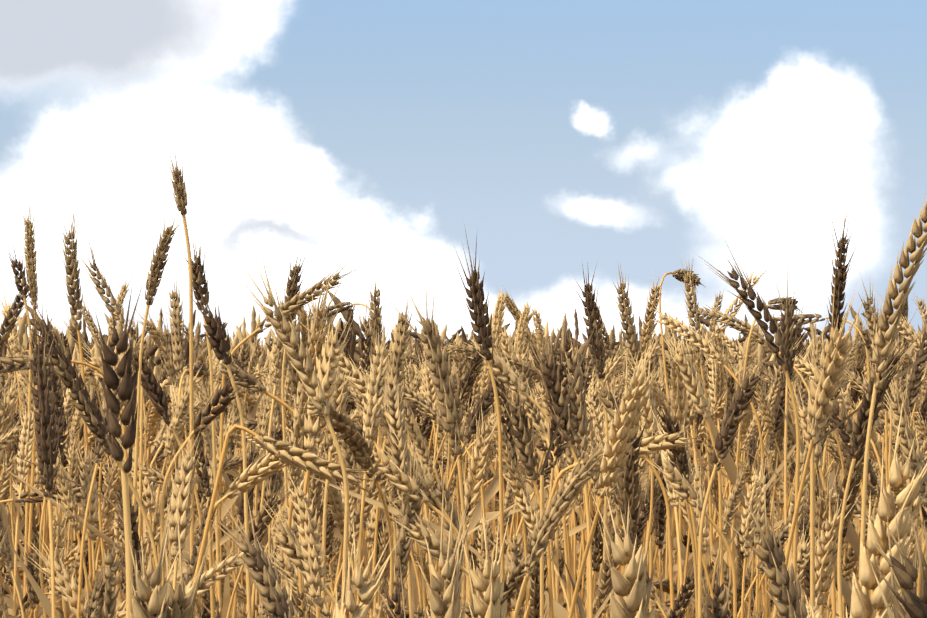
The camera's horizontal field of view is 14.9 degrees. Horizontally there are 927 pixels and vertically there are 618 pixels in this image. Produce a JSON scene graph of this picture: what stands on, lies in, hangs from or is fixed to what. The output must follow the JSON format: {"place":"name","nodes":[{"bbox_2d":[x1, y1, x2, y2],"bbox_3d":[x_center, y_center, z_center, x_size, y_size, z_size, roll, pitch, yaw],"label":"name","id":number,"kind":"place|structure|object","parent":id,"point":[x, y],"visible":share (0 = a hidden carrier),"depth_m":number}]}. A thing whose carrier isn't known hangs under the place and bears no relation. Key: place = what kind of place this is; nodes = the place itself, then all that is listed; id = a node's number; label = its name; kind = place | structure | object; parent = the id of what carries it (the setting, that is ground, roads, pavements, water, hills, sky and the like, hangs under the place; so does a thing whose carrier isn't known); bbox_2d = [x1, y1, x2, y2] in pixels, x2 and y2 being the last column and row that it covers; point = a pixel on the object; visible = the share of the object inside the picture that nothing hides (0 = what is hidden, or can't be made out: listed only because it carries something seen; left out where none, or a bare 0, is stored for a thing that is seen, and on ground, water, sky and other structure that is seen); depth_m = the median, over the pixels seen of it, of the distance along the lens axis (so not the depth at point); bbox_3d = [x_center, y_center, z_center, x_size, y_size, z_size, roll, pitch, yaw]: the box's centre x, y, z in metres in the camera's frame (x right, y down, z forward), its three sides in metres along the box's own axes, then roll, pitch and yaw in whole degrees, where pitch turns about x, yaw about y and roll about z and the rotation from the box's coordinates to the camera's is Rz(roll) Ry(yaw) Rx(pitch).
{"place":"outdoors","nodes":[
{"label":"outdoors","id":0,"kind":"place"},
{"bbox_2d":[1,240,31,603],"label":"wheat","id":1,"kind":"object","parent":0,"point":[19,267],"visible":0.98,"depth_m":3.49},
{"bbox_2d":[22,197,38,617],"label":"wheat","id":2,"kind":"object","parent":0,"point":[30,255],"visible":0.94,"depth_m":3.49},
{"bbox_2d":[58,207,92,600],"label":"wheat","id":3,"kind":"object","parent":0,"point":[71,265],"visible":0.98,"depth_m":3.16},
{"bbox_2d":[5,215,181,531],"bbox_3d":[-0.308,0.466,2.923,0.152,1.091,0.062,0,-1,-2],"label":"wheat","id":4,"kind":"object","parent":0,"point":[158,265],"visible":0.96,"depth_m":2.91},
{"bbox_2d":[78,239,143,542],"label":"wheat","id":5,"kind":"object","parent":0,"point":[101,290],"visible":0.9,"depth_m":3.24},
{"bbox_2d":[94,284,142,617],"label":"wheat","id":6,"kind":"object","parent":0,"point":[126,388],"visible":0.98,"depth_m":1.28},
{"bbox_2d":[126,489,181,617],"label":"wheat","id":7,"kind":"object","parent":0,"point":[155,605],"visible":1,"depth_m":1.15},
{"bbox_2d":[167,149,194,617],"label":"wheat","id":8,"kind":"object","parent":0,"point":[180,191],"visible":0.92,"depth_m":2.66},
{"bbox_2d":[184,237,221,617],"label":"wheat","id":9,"kind":"object","parent":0,"point":[198,275],"visible":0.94,"depth_m":2.99},
{"bbox_2d":[160,362,249,586],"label":"wheat","id":10,"kind":"object","parent":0,"point":[224,403],"visible":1,"depth_m":2.41},
{"bbox_2d":[187,286,251,617],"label":"wheat","id":11,"kind":"object","parent":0,"point":[213,329],"visible":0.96,"depth_m":2.41},
{"bbox_2d":[208,440,291,617],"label":"wheat","id":12,"kind":"object","parent":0,"point":[264,469],"visible":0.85,"depth_m":2.32},
{"bbox_2d":[207,356,309,617],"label":"wheat","id":13,"kind":"object","parent":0,"point":[245,383],"visible":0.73,"depth_m":2.49},
{"bbox_2d":[192,424,385,585],"bbox_3d":[-0.196,0.530,2.150,0.301,0.920,0.015,0,-1,-2],"label":"wheat","id":14,"kind":"object","parent":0,"point":[295,452],"visible":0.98,"depth_m":2.15},
{"bbox_2d":[215,264,362,611],"bbox_3d":[-0.168,0.474,3.188,0.157,1.037,0.077,0,-1,-2],"label":"wheat","id":15,"kind":"object","parent":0,"point":[286,307],"visible":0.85,"depth_m":3.16},
{"bbox_2d":[235,249,348,604],"bbox_3d":[-0.102,0.474,2.082,0.069,1.023,0.050,0,-1,-2],"label":"wheat","id":16,"kind":"object","parent":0,"point":[297,364],"visible":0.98,"depth_m":2.07},
{"bbox_2d":[281,250,306,600],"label":"wheat","id":17,"kind":"object","parent":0,"point":[292,289],"visible":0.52,"depth_m":3.33},
{"bbox_2d":[257,498,340,608],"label":"wheat","id":18,"kind":"object","parent":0,"point":[293,555],"visible":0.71,"depth_m":2.15},
{"bbox_2d":[321,360,361,603],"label":"wheat","id":19,"kind":"object","parent":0,"point":[339,401],"visible":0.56,"depth_m":2.49},
{"bbox_2d":[307,310,381,611],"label":"wheat","id":20,"kind":"object","parent":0,"point":[380,446],"visible":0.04,"depth_m":3.33},
{"bbox_2d":[348,426,465,617],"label":"wheat","id":21,"kind":"object","parent":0,"point":[427,483],"visible":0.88,"depth_m":2.41},
{"bbox_2d":[310,225,504,583],"bbox_3d":[-0.035,0.463,2.531,0.161,1.053,0.104,0,-1,-2],"label":"wheat","id":22,"kind":"object","parent":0,"point":[475,294],"visible":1,"depth_m":2.50},
{"bbox_2d":[370,443,469,617],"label":"wheat","id":23,"kind":"object","parent":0,"point":[395,469],"visible":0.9,"depth_m":2.32},
{"bbox_2d":[401,381,447,501],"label":"wheat","id":24,"kind":"object","parent":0,"point":[415,429],"visible":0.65,"depth_m":3.50},
{"bbox_2d":[416,477,469,617],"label":"wheat","id":25,"kind":"object","parent":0,"point":[450,566],"visible":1,"depth_m":1.22},
{"bbox_2d":[388,509,500,605],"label":"wheat","id":26,"kind":"object","parent":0,"point":[427,533],"visible":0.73,"depth_m":2.16},
{"bbox_2d":[0,0,926,348],"label":"sky","id":27,"kind":"structure","parent":0,"point":[646,136]},
{"bbox_2d":[460,504,509,617],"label":"wheat","id":28,"kind":"object","parent":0,"point":[484,604],"visible":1,"depth_m":1.29},
{"bbox_2d":[471,340,558,602],"bbox_3d":[0.045,0.514,2.930,0.085,1.002,0.050,0,-1,-2],"label":"wheat","id":29,"kind":"object","parent":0,"point":[498,361],"visible":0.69,"depth_m":2.92},
{"bbox_2d":[499,381,553,617],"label":"wheat","id":30,"kind":"object","parent":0,"point":[522,440],"visible":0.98,"depth_m":2.50},
{"bbox_2d":[518,313,589,617],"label":"wheat","id":31,"kind":"object","parent":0,"point":[554,408],"visible":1,"depth_m":2.50},
{"bbox_2d":[540,326,594,617],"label":"stalk","id":32,"kind":"object","parent":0,"point":[541,511],"visible":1,"depth_m":2.42},
{"bbox_2d":[574,259,607,617],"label":"wheat","id":33,"kind":"object","parent":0,"point":[595,342],"visible":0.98,"depth_m":3.09},
{"bbox_2d":[517,423,707,617],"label":"wheat","id":34,"kind":"object","parent":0,"point":[658,439],"visible":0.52,"depth_m":2.33},
{"bbox_2d":[589,430,637,612],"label":"wheat","id":35,"kind":"object","parent":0,"point":[615,490],"visible":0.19,"depth_m":2.67},
{"bbox_2d":[590,490,655,617],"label":"wheat","id":36,"kind":"object","parent":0,"point":[636,594],"visible":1,"depth_m":1.19},
{"bbox_2d":[593,377,673,610],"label":"wheat","id":37,"kind":"object","parent":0,"point":[606,403],"visible":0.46,"depth_m":2.67},
{"bbox_2d":[614,260,710,612],"bbox_3d":[0.194,0.471,3.446,0.090,1.045,0.139,0,-1,-2],"label":"wheat","id":38,"kind":"object","parent":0,"point":[631,334],"visible":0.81,"depth_m":3.51},
{"bbox_2d":[661,399,697,573],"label":"wheat","id":39,"kind":"object","parent":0,"point":[691,479],"visible":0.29,"depth_m":2.67},
{"bbox_2d":[660,327,723,586],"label":"wheat","id":40,"kind":"object","parent":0,"point":[695,388],"visible":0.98,"depth_m":2.75},
{"bbox_2d":[647,451,736,617],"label":"wheat","id":41,"kind":"object","parent":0,"point":[684,493],"visible":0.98,"depth_m":2.50},
{"bbox_2d":[680,257,714,593],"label":"wheat","id":42,"kind":"object","parent":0,"point":[689,304],"visible":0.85,"depth_m":3.68},
{"bbox_2d":[698,352,761,617],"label":"wheat","id":43,"kind":"object","parent":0,"point":[735,410],"visible":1,"depth_m":2.42},
{"bbox_2d":[699,241,799,583],"bbox_3d":[0.193,0.474,2.445,0.073,1.043,0.079,0,-1,-2],"label":"wheat","id":44,"kind":"object","parent":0,"point":[757,315],"visible":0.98,"depth_m":2.42},
{"bbox_2d":[785,383,835,617],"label":"wheat","id":45,"kind":"object","parent":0,"point":[808,437],"visible":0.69,"depth_m":2.67},
{"bbox_2d":[830,380,892,521],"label":"wheat","id":46,"kind":"object","parent":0,"point":[845,437],"visible":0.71,"depth_m":2.33},
{"bbox_2d":[810,354,926,606],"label":"stalk","id":47,"kind":"object","parent":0,"point":[812,528],"visible":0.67,"depth_m":2.25},
{"bbox_2d":[858,269,892,523],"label":"wheat","id":48,"kind":"object","parent":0,"point":[872,319],"visible":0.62,"depth_m":3.35},
{"bbox_2d":[846,391,926,617],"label":"wheat","id":49,"kind":"object","parent":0,"point":[862,603],"visible":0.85,"depth_m":1.15},
{"bbox_2d":[854,358,926,615],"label":"wheat","id":50,"kind":"object","parent":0,"point":[859,404],"visible":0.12,"depth_m":3.35},
{"bbox_2d":[858,197,926,617],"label":"wheat","id":51,"kind":"object","parent":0,"point":[911,270],"visible":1,"depth_m":2.03}
]}

